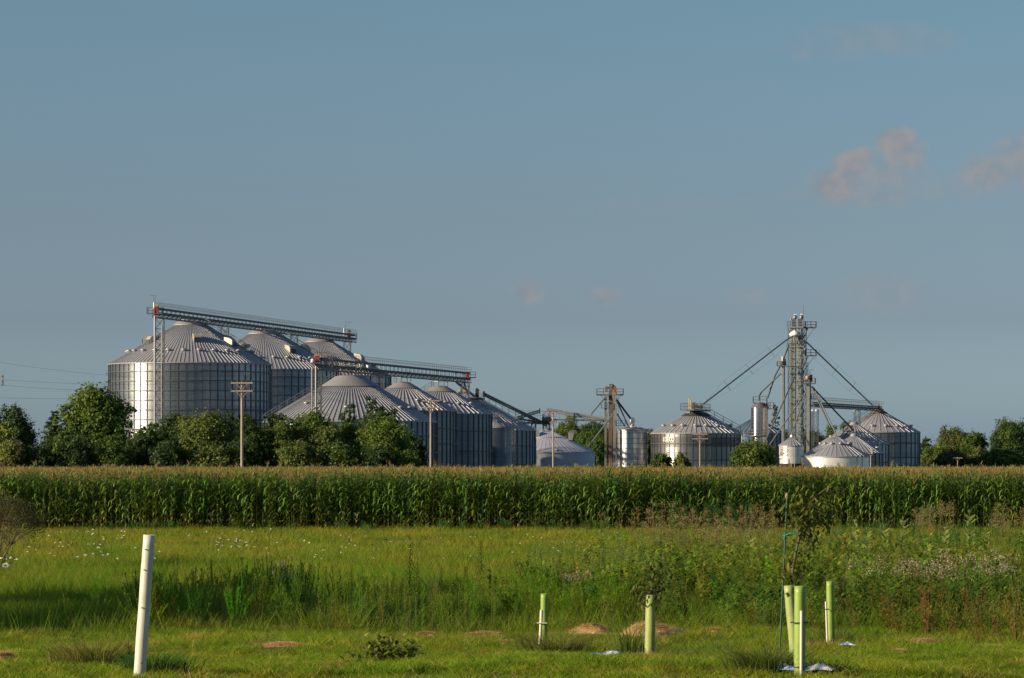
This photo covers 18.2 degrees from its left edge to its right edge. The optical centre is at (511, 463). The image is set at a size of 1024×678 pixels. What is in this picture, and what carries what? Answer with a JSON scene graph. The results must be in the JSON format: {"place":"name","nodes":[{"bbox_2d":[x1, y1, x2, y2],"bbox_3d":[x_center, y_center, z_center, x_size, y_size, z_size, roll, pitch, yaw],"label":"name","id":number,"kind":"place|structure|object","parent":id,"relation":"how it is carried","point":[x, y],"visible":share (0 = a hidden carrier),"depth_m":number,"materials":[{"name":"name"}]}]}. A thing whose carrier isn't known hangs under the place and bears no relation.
{"place":"outdoors","nodes":[
{"label":"outdoors","id":0,"kind":"place"},
{"bbox_2d":[0,460,1023,529],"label":"corn field","id":1,"kind":"structure","parent":0,"point":[277,495],"depth_m":150.54,"materials":[{"name":"green plant"}]},
{"bbox_2d":[0,522,1023,634],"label":"meadow grass","id":2,"kind":"structure","parent":0,"point":[29,605],"depth_m":89.39,"materials":[{"name":"plant"}]},
{"bbox_2d":[0,0,1023,464],"label":"sky","id":3,"kind":"structure","parent":0,"point":[558,202],"materials":[{"name":"blue"}]},
{"bbox_2d":[0,465,1023,677],"bbox_3d":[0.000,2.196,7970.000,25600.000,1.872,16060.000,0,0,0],"label":"ground","id":4,"kind":"structure","parent":0,"point":[266,649],"depth_m":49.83,"materials":[{"name":"plant"}]},
{"bbox_2d":[0,436,28,467],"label":"shrub","id":5,"kind":"object","parent":4,"relation":"on","point":[16,453],"visible":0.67,"depth_m":510.70,"materials":[{"name":"green plant"}]},
{"bbox_2d":[0,403,40,464],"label":"deciduous tree","id":6,"kind":"object","parent":4,"relation":"on","point":[23,432],"visible":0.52,"depth_m":572.97,"materials":[{"name":"green plant"}]},
{"bbox_2d":[0,421,52,564],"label":"bare shrub","id":7,"kind":"object","parent":4,"relation":"on","point":[12,509],"visible":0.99,"depth_m":91.81,"materials":[{"name":"brown plant"}]},
{"bbox_2d":[23,437,58,467],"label":"shrub","id":8,"kind":"object","parent":4,"relation":"on","point":[43,455],"visible":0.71,"depth_m":512.23,"materials":[{"name":"green plant"}]},
{"bbox_2d":[37,410,61,443],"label":"evergreen tree","id":9,"kind":"object","parent":4,"relation":"on","point":[51,428],"visible":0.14,"depth_m":559.54,"materials":[{"name":"green plant"}]},
{"bbox_2d":[51,427,71,467],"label":"bush","id":10,"kind":"object","parent":4,"relation":"on","point":[58,439],"visible":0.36,"depth_m":520.94,"materials":[{"name":"green plant"}]},
{"bbox_2d":[56,434,95,467],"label":"shrub","id":11,"kind":"object","parent":4,"relation":"on","point":[72,453],"visible":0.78,"depth_m":512.65,"materials":[{"name":"green plant"}]},
{"bbox_2d":[51,373,137,464],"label":"deciduous tree","id":12,"kind":"object","parent":4,"relation":"on","point":[100,415],"visible":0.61,"depth_m":532.46,"materials":[{"name":"green plant"}]},
{"bbox_2d":[32,636,163,665],"bbox_3d":[-3.700,1.688,28.417,1.284,0.312,1.126,0,0,0],"label":"grass tuft","id":13,"kind":"object","parent":4,"relation":"on","point":[85,654],"visible":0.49,"depth_m":28.34,"materials":[{"name":"plant"}]},
{"bbox_2d":[89,433,135,467],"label":"shrub","id":14,"kind":"object","parent":4,"relation":"on","point":[112,454],"visible":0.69,"depth_m":513.74,"materials":[{"name":"green plant"}]},
{"bbox_2d":[124,431,156,466],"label":"deciduous tree","id":15,"kind":"object","parent":4,"relation":"on","point":[140,453],"visible":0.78,"depth_m":518.75,"materials":[{"name":"green plant"}]},
{"bbox_2d":[134,534,154,676],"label":"tree tube","id":16,"kind":"object","parent":4,"relation":"on","point":[141,644],"visible":0.97,"depth_m":26.71,"materials":[{"name":"white plastic"}]},
{"bbox_2d":[132,422,168,459],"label":"bush","id":17,"kind":"object","parent":4,"relation":"on","point":[155,435],"visible":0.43,"depth_m":522.15,"materials":[{"name":"green plant"}]},
{"bbox_2d":[93,648,216,673],"bbox_3d":[-3.040,1.691,27.305,1.081,0.240,0.846,0,0,0],"label":"grass tuft","id":18,"kind":"object","parent":4,"relation":"on","point":[161,663],"visible":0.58,"depth_m":27.20,"materials":[{"name":"plant"}]},
{"bbox_2d":[147,436,189,467],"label":"shrub","id":19,"kind":"object","parent":4,"relation":"on","point":[170,454],"visible":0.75,"depth_m":514.62,"materials":[{"name":"green plant"}]},
{"bbox_2d":[156,411,190,440],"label":"evergreen tree","id":20,"kind":"object","parent":4,"relation":"on","point":[169,425],"visible":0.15,"depth_m":557.55,"materials":[{"name":"green plant"}]},
{"bbox_2d":[107,318,271,442],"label":"grain bin","id":21,"kind":"object","parent":4,"relation":"on","point":[203,354],"visible":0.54,"depth_m":617.52,"materials":[{"name":"metal"}]},
{"bbox_2d":[172,407,244,466],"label":"deciduous tree","id":22,"kind":"object","parent":4,"relation":"on","point":[208,429],"visible":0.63,"depth_m":522.57,"materials":[{"name":"green plant"}]},
{"bbox_2d":[184,444,239,467],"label":"shrub","id":23,"kind":"object","parent":4,"relation":"on","point":[213,456],"visible":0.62,"depth_m":515.16,"materials":[{"name":"green plant"}]},
{"bbox_2d":[231,380,252,467],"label":"utility pole","id":24,"kind":"object","parent":4,"relation":"on","point":[242,391],"visible":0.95,"depth_m":327.86,"materials":[{"name":"brown wood"}]},
{"bbox_2d":[226,433,260,467],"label":"shrub","id":25,"kind":"object","parent":4,"relation":"on","point":[249,449],"visible":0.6,"depth_m":516.85,"materials":[{"name":"green plant"}]},
{"bbox_2d":[225,409,262,448],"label":"deciduous tree","id":26,"kind":"object","parent":4,"relation":"on","point":[248,420],"visible":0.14,"depth_m":567.28,"materials":[{"name":"green plant"}]},
{"bbox_2d":[147,295,356,430],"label":"overhead conveyor","id":27,"kind":"object","parent":4,"relation":"on","point":[156,309],"visible":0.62,"depth_m":639.95,"materials":[{"name":"metal"}]},
{"bbox_2d":[237,423,272,467],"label":"bush","id":28,"kind":"object","parent":4,"relation":"on","point":[259,435],"visible":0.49,"depth_m":522.56,"materials":[{"name":"green plant"}]},
{"bbox_2d":[0,552,537,635],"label":"feathery weeds","id":29,"kind":"object","parent":4,"relation":"on","point":[264,589],"visible":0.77,"depth_m":56.09,"materials":[{"name":"green plant"}]},
{"bbox_2d":[262,410,286,430],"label":"deciduous tree","id":30,"kind":"object","parent":4,"relation":"on","point":[272,417],"visible":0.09,"depth_m":559.39,"materials":[{"name":"green plant"}]},
{"bbox_2d":[238,641,312,647],"bbox_3d":[-3.022,2.360,41.733,1.350,0.114,1.368,0,0,0],"label":"bare soil mound","id":31,"kind":"object","parent":4,"relation":"on","point":[279,643],"visible":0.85,"depth_m":41.58,"materials":[{"name":"soil"}]},
{"bbox_2d":[265,419,295,467],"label":"bush","id":32,"kind":"object","parent":4,"relation":"on","point":[282,431],"visible":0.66,"depth_m":523.55,"materials":[{"name":"green plant"}]},
{"bbox_2d":[236,326,338,413],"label":"grain bin","id":33,"kind":"object","parent":4,"relation":"on","point":[292,366],"visible":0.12,"depth_m":660.98,"materials":[{"name":"metal"}]},
{"bbox_2d":[284,416,310,445],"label":"bush","id":34,"kind":"object","parent":4,"relation":"on","point":[298,432],"visible":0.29,"depth_m":527.51,"materials":[{"name":"green plant"}]},
{"bbox_2d":[275,437,322,467],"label":"shrub","id":35,"kind":"object","parent":4,"relation":"on","point":[297,453],"visible":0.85,"depth_m":516.17,"materials":[{"name":"green plant"}]},
{"bbox_2d":[292,407,333,462],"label":"deciduous tree","id":36,"kind":"object","parent":4,"relation":"on","point":[312,421],"visible":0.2,"depth_m":533.48,"materials":[{"name":"green plant"}]},
{"bbox_2d":[0,528,625,575],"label":"white wildflowers","id":37,"kind":"object","parent":4,"relation":"on","point":[188,535],"visible":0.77,"depth_m":105.86,"materials":[{"name":"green plant"}]},
{"bbox_2d":[312,421,349,464],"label":"bush","id":38,"kind":"object","parent":4,"relation":"on","point":[327,436],"visible":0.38,"depth_m":524.71,"materials":[{"name":"green plant"}]},
{"bbox_2d":[319,440,360,467],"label":"shrub","id":39,"kind":"object","parent":4,"relation":"on","point":[338,454],"visible":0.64,"depth_m":517.48,"materials":[{"name":"green plant"}]},
{"bbox_2d":[300,335,391,388],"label":"grain bin","id":40,"kind":"object","parent":4,"relation":"on","point":[321,346],"visible":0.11,"depth_m":711.60,"materials":[{"name":"metal"}]},
{"bbox_2d":[339,420,360,456],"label":"deciduous tree","id":41,"kind":"object","parent":4,"relation":"on","point":[350,435],"visible":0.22,"depth_m":538.47,"materials":[{"name":"green plant"}]},
{"bbox_2d":[263,364,436,468],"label":"grain bin","id":42,"kind":"object","parent":4,"relation":"on","point":[410,416],"visible":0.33,"depth_m":578.93,"materials":[{"name":"metal"}]},
{"bbox_2d":[353,443,397,467],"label":"shrub","id":43,"kind":"object","parent":4,"relation":"on","point":[375,455],"visible":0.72,"depth_m":517.86,"materials":[{"name":"green plant"}]},
{"bbox_2d":[352,394,399,431],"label":"deciduous tree","id":44,"kind":"object","parent":4,"relation":"on","point":[377,416],"visible":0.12,"depth_m":551.50,"materials":[{"name":"green plant"}]},
{"bbox_2d":[338,632,423,663],"bbox_3d":[-1.277,1.809,31.173,0.858,0.399,0.551,0,0,0],"label":"leafy weed","id":45,"kind":"object","parent":4,"relation":"on","point":[383,650],"visible":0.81,"depth_m":31.14,"materials":[{"name":"green plant"}]},
{"bbox_2d":[350,415,412,463],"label":"deciduous tree","id":46,"kind":"object","parent":4,"relation":"on","point":[373,434],"visible":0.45,"depth_m":526.25,"materials":[{"name":"green plant"}]},
{"bbox_2d":[309,352,475,416],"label":"overhead conveyor","id":47,"kind":"object","parent":4,"relation":"on","point":[315,359],"visible":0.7,"depth_m":599.18,"materials":[{"name":"metal"}]},
{"bbox_2d":[388,447,423,467],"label":"shrub","id":48,"kind":"object","parent":4,"relation":"on","point":[407,458],"visible":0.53,"depth_m":519.54,"materials":[{"name":"green plant"}]},
{"bbox_2d":[402,429,429,466],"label":"deciduous tree","id":49,"kind":"object","parent":4,"relation":"on","point":[418,448],"visible":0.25,"depth_m":536.66,"materials":[{"name":"green plant"}]},
{"bbox_2d":[384,371,457,467],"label":"grain bin","id":50,"kind":"object","parent":4,"relation":"on","point":[410,393],"visible":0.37,"depth_m":611.77,"materials":[{"name":"metal"}]},
{"bbox_2d":[421,378,492,467],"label":"grain bin","id":51,"kind":"object","parent":4,"relation":"on","point":[475,436],"visible":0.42,"depth_m":635.26,"materials":[{"name":"metal"}]},
{"bbox_2d":[458,388,535,467],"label":"grain bin","id":52,"kind":"object","parent":4,"relation":"on","point":[524,437],"visible":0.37,"depth_m":683.98,"materials":[{"name":"metal"}]},
{"bbox_2d":[493,416,518,467],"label":"grain bin","id":53,"kind":"object","parent":4,"relation":"on","point":[503,447],"visible":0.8,"depth_m":661.09,"materials":[{"name":"metal"}]},
{"bbox_2d":[10,496,1023,559],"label":"broadleaf weeds","id":54,"kind":"object","parent":4,"relation":"on","point":[710,514],"visible":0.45,"depth_m":146.31,"materials":[{"name":"green plant"}]},
{"bbox_2d":[537,593,547,643],"bbox_3d":[0.403,2.103,42.102,0.147,0.788,0.289,0,0,0],"label":"tree tube","id":55,"kind":"object","parent":4,"relation":"on","point":[543,623],"visible":0.7,"depth_m":42.15,"materials":[{"name":"green plastic"}]},
{"bbox_2d":[490,624,619,653],"bbox_3d":[0.627,2.219,39.925,1.739,0.384,1.838,0,0,-40],"label":"grass tuft","id":56,"kind":"object","parent":4,"relation":"on","point":[573,645],"visible":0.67,"depth_m":39.90,"materials":[{"name":"plant"}]},
{"bbox_2d":[519,414,603,431],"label":"catwalk","id":57,"kind":"object","parent":4,"relation":"on","point":[546,420],"visible":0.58,"depth_m":704.94,"materials":[{"name":"metal"}]},
{"bbox_2d":[483,391,546,425],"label":"inclined conveyor","id":58,"kind":"object","parent":57,"relation":"on","point":[501,402],"visible":0.91,"depth_m":696.58,"materials":[{"name":"metal"}]},
{"bbox_2d":[547,407,603,421],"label":"inclined conveyor","id":59,"kind":"object","parent":57,"relation":"on","point":[575,414],"visible":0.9,"depth_m":662.18,"materials":[{"name":"metal"}]},
{"bbox_2d":[536,428,595,467],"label":"grain bin","id":60,"kind":"object","parent":4,"relation":"on","point":[568,451],"visible":0.54,"depth_m":712.16,"materials":[{"name":"metal"}]},
{"bbox_2d":[554,414,581,442],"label":"deciduous tree","id":61,"kind":"object","parent":4,"relation":"on","point":[562,429],"visible":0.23,"depth_m":788.07,"materials":[{"name":"green plant"}]},
{"bbox_2d":[558,623,609,633],"bbox_3d":[1.304,2.594,50.174,1.606,0.223,1.615,0,0,-36],"label":"bare soil mound","id":62,"kind":"object","parent":4,"relation":"on","point":[588,627],"visible":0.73,"depth_m":50.07,"materials":[{"name":"soil"}]},
{"bbox_2d":[574,415,608,462],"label":"deciduous tree","id":63,"kind":"object","parent":4,"relation":"on","point":[592,428],"visible":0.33,"depth_m":778.37,"materials":[{"name":"green plant"}]},
{"bbox_2d":[584,434,608,467],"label":"deciduous tree","id":64,"kind":"object","parent":4,"relation":"on","point":[597,445],"visible":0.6,"depth_m":757.89,"materials":[{"name":"green plant"}]},
{"bbox_2d":[586,384,630,466],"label":"bucket elevator","id":65,"kind":"object","parent":4,"relation":"on","point":[612,420],"visible":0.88,"depth_m":611.71,"materials":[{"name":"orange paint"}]},
{"bbox_2d":[600,613,663,654],"bbox_3d":[1.448,2.077,38.384,0.836,0.597,0.702,0,0,0],"label":"grass tuft","id":66,"kind":"object","parent":4,"relation":"on","point":[625,646],"visible":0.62,"depth_m":38.35,"materials":[{"name":"plant"}]},
{"bbox_2d":[617,417,648,466],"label":"grain bin","id":67,"kind":"object","parent":4,"relation":"on","point":[633,444],"visible":0.81,"depth_m":612.41,"materials":[{"name":"metal"}]},
{"bbox_2d":[272,548,1021,605],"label":"pink flowering weeds","id":68,"kind":"object","parent":4,"relation":"on","point":[1000,564],"visible":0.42,"depth_m":65.27,"materials":[{"name":"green plant"}]},
{"bbox_2d":[609,621,687,635],"bbox_3d":[2.113,2.490,48.229,1.898,0.271,1.988,0,0,0],"label":"mound of soil","id":69,"kind":"object","parent":4,"relation":"on","point":[661,626],"visible":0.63,"depth_m":48.13,"materials":[{"name":"soil"}]},
{"bbox_2d":[645,595,655,654],"bbox_3d":[1.394,1.668,32.308,0.115,0.696,0.106,0,0,0],"label":"tree tube","id":70,"kind":"object","parent":4,"relation":"on","point":[650,628],"visible":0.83,"depth_m":32.26,"materials":[{"name":"green plastic"}]},
{"bbox_2d":[630,550,676,611],"bbox_3d":[1.406,1.184,32.301,0.462,0.624,0.406,0,0,19],"label":"sapling","id":71,"kind":"object","parent":70,"relation":"in","point":[652,582],"visible":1,"depth_m":32.29,"materials":[{"name":"green plant"}]},
{"bbox_2d":[650,452,673,468],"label":"bush","id":72,"kind":"object","parent":4,"relation":"on","point":[660,458],"visible":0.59,"depth_m":588.97,"materials":[{"name":"green plant"}]},
{"bbox_2d":[650,398,741,467],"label":"grain bin","id":73,"kind":"object","parent":4,"relation":"on","point":[675,436],"visible":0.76,"depth_m":605.23,"materials":[{"name":"metal"}]},
{"bbox_2d":[448,526,1023,635],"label":"weed belt","id":74,"kind":"object","parent":4,"relation":"on","point":[722,568],"visible":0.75,"depth_m":59.30,"materials":[{"name":"green plant"}]},
{"bbox_2d":[728,438,780,467],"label":"bush","id":75,"kind":"object","parent":4,"relation":"on","point":[756,452],"visible":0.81,"depth_m":577.70,"materials":[{"name":"green plant"}]},
{"bbox_2d":[742,396,773,444],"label":"grain dryer","id":76,"kind":"object","parent":4,"relation":"on","point":[759,421],"visible":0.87,"depth_m":654.61,"materials":[{"name":"silver metal"}]},
{"bbox_2d":[736,419,781,466],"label":"grain bin","id":77,"kind":"object","parent":4,"relation":"on","point":[775,443],"visible":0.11,"depth_m":691.63,"materials":[{"name":"metal"}]},
{"bbox_2d":[512,499,1023,580],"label":"seed stalks","id":78,"kind":"object","parent":4,"relation":"on","point":[720,538],"visible":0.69,"depth_m":86.56,"materials":[{"name":"brown plant"}]},
{"bbox_2d":[702,641,842,674],"bbox_3d":[2.219,1.662,27.315,1.197,0.288,1.135,0,0,23],"label":"grass tuft","id":79,"kind":"object","parent":4,"relation":"on","point":[745,660],"visible":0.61,"depth_m":27.18,"materials":[{"name":"plant"}]},
{"bbox_2d":[758,356,801,441],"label":"bucket elevator","id":80,"kind":"object","parent":4,"relation":"on","point":[783,361],"visible":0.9,"depth_m":651.80,"materials":[{"name":"metal"}]},
{"bbox_2d":[779,493,797,653],"bbox_3d":[2.682,1.140,31.106,0.194,1.724,0.061,0,0,0],"label":"garden stake","id":81,"kind":"object","parent":4,"relation":"on","point":[787,498],"visible":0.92,"depth_m":31.10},
{"bbox_2d":[784,585,793,656],"bbox_3d":[2.412,1.432,27.431,0.167,0.794,0.096,0,0,0],"label":"tree tube","id":82,"kind":"object","parent":4,"relation":"on","point":[789,603],"visible":0.52,"depth_m":27.39,"materials":[{"name":"green plastic"}]},
{"bbox_2d":[778,475,845,597],"bbox_3d":[2.589,0.618,27.447,0.570,1.064,0.500,0,0,-45],"label":"sapling","id":83,"kind":"object","parent":82,"relation":"in","point":[813,524],"visible":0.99,"depth_m":27.42,"materials":[{"name":"green plant"}]},
{"bbox_2d":[778,435,817,467],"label":"hopper bin","id":84,"kind":"object","parent":4,"relation":"on","point":[786,451],"visible":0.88,"depth_m":633.12,"materials":[{"name":"metal"}]},
{"bbox_2d":[790,586,808,674],"bbox_3d":[2.398,1.429,26.683,0.157,0.823,0.152,0,0,0],"label":"tree tube","id":85,"kind":"object","parent":4,"relation":"on","point":[799,622],"visible":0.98,"depth_m":26.64,"materials":[{"name":"green plastic"}]},
{"bbox_2d":[776,663,833,670],"bbox_3d":[2.487,1.716,27.292,0.518,0.051,0.750,0,0,0],"label":"plastic sheet","id":86,"kind":"object","parent":4,"relation":"on","point":[818,666],"visible":0.6,"depth_m":27.09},
{"bbox_2d":[768,369,853,451],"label":"bucket elevator","id":87,"kind":"object","parent":4,"relation":"on","point":[809,379],"visible":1,"depth_m":644.60,"materials":[{"name":"metal"}]},
{"bbox_2d":[825,581,834,641],"bbox_3d":[4.381,2.083,44.095,0.121,0.934,0.201,0,0,18],"label":"tree tube","id":88,"kind":"object","parent":4,"relation":"on","point":[830,618],"visible":0.89,"depth_m":44.09,"materials":[{"name":"green plastic"}]},
{"bbox_2d":[807,625,859,641],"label":"grass tuft","id":89,"kind":"object","parent":4,"relation":"on","point":[839,635],"visible":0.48,"depth_m":45.69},
{"bbox_2d":[805,657,862,675],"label":"grass tuft","id":90,"kind":"object","parent":4,"relation":"on","point":[841,666],"visible":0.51,"depth_m":27.24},
{"bbox_2d":[801,435,869,467],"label":"grain bin","id":91,"kind":"object","parent":4,"relation":"on","point":[834,450],"visible":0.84,"depth_m":610.56,"materials":[{"name":"metal"}]},
{"bbox_2d":[809,397,883,448],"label":"overhead conveyor","id":92,"kind":"object","parent":4,"relation":"on","point":[850,406],"visible":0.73,"depth_m":666.86,"materials":[{"name":"metal"}]},
{"bbox_2d":[822,422,889,467],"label":"grain bin","id":93,"kind":"object","parent":4,"relation":"on","point":[871,438],"visible":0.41,"depth_m":663.40,"materials":[{"name":"metal"}]},
{"bbox_2d":[845,433,883,467],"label":"grain bin","id":94,"kind":"object","parent":4,"relation":"on","point":[861,444],"visible":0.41,"depth_m":636.89,"materials":[{"name":"metal"}]},
{"bbox_2d":[849,405,920,467],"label":"grain bin","id":95,"kind":"object","parent":4,"relation":"on","point":[901,438],"visible":0.57,"depth_m":683.39,"materials":[{"name":"metal"}]},
{"bbox_2d":[920,444,949,467],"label":"deciduous tree","id":96,"kind":"object","parent":4,"relation":"on","point":[929,456],"visible":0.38,"depth_m":713.85,"materials":[{"name":"green plant"}]},
{"bbox_2d":[931,449,970,466],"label":"shrub","id":97,"kind":"object","parent":4,"relation":"on","point":[945,458],"visible":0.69,"depth_m":698.27,"materials":[{"name":"green plant"}]},
{"bbox_2d":[934,424,968,452],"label":"deciduous tree","id":98,"kind":"object","parent":4,"relation":"on","point":[951,440],"visible":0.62,"depth_m":738.17,"materials":[{"name":"green plant"}]},
{"bbox_2d":[960,509,977,551],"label":"milkweed","id":99,"kind":"object","parent":4,"relation":"on","point":[969,525],"visible":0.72,"depth_m":88.70,"materials":[{"name":"green plant"}]},
{"bbox_2d":[958,429,989,454],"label":"deciduous tree","id":100,"kind":"object","parent":4,"relation":"on","point":[971,442],"visible":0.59,"depth_m":733.17,"materials":[{"name":"green plant"}]},
{"bbox_2d":[962,560,992,641],"bbox_3d":[6.862,2.034,47.210,0.540,1.226,0.422,0,0,0],"label":"willow leaf weed","id":101,"kind":"object","parent":4,"relation":"on","point":[978,621],"visible":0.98,"depth_m":47.21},
{"bbox_2d":[967,446,988,467],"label":"shrub","id":102,"kind":"object","parent":4,"relation":"on","point":[974,455],"visible":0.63,"depth_m":703.11,"materials":[{"name":"green plant"}]},
{"bbox_2d":[986,573,1008,638],"bbox_3d":[7.208,2.139,47.574,0.356,1.032,0.454,0,0,-36],"label":"willow leaf weed","id":103,"kind":"object","parent":4,"relation":"on","point":[997,614],"visible":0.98,"depth_m":47.58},
{"bbox_2d":[977,445,1023,468],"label":"shrub","id":104,"kind":"object","parent":4,"relation":"on","point":[1002,456],"visible":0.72,"depth_m":697.89,"materials":[{"name":"green plant"}]},
{"bbox_2d":[986,416,1023,457],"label":"deciduous tree","id":105,"kind":"object","parent":4,"relation":"on","point":[1010,435],"visible":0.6,"depth_m":717.31,"materials":[{"name":"green plant"}]},
{"bbox_2d":[1002,557,1023,638],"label":"willow leaf weed","id":106,"kind":"object","parent":4,"relation":"on","point":[1015,625],"visible":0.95,"depth_m":47.22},
{"bbox_2d":[702,305,871,453],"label":"elevator tower","id":107,"kind":"structure","parent":0,"point":[798,334],"depth_m":654.72,"materials":[{"name":"metal"}]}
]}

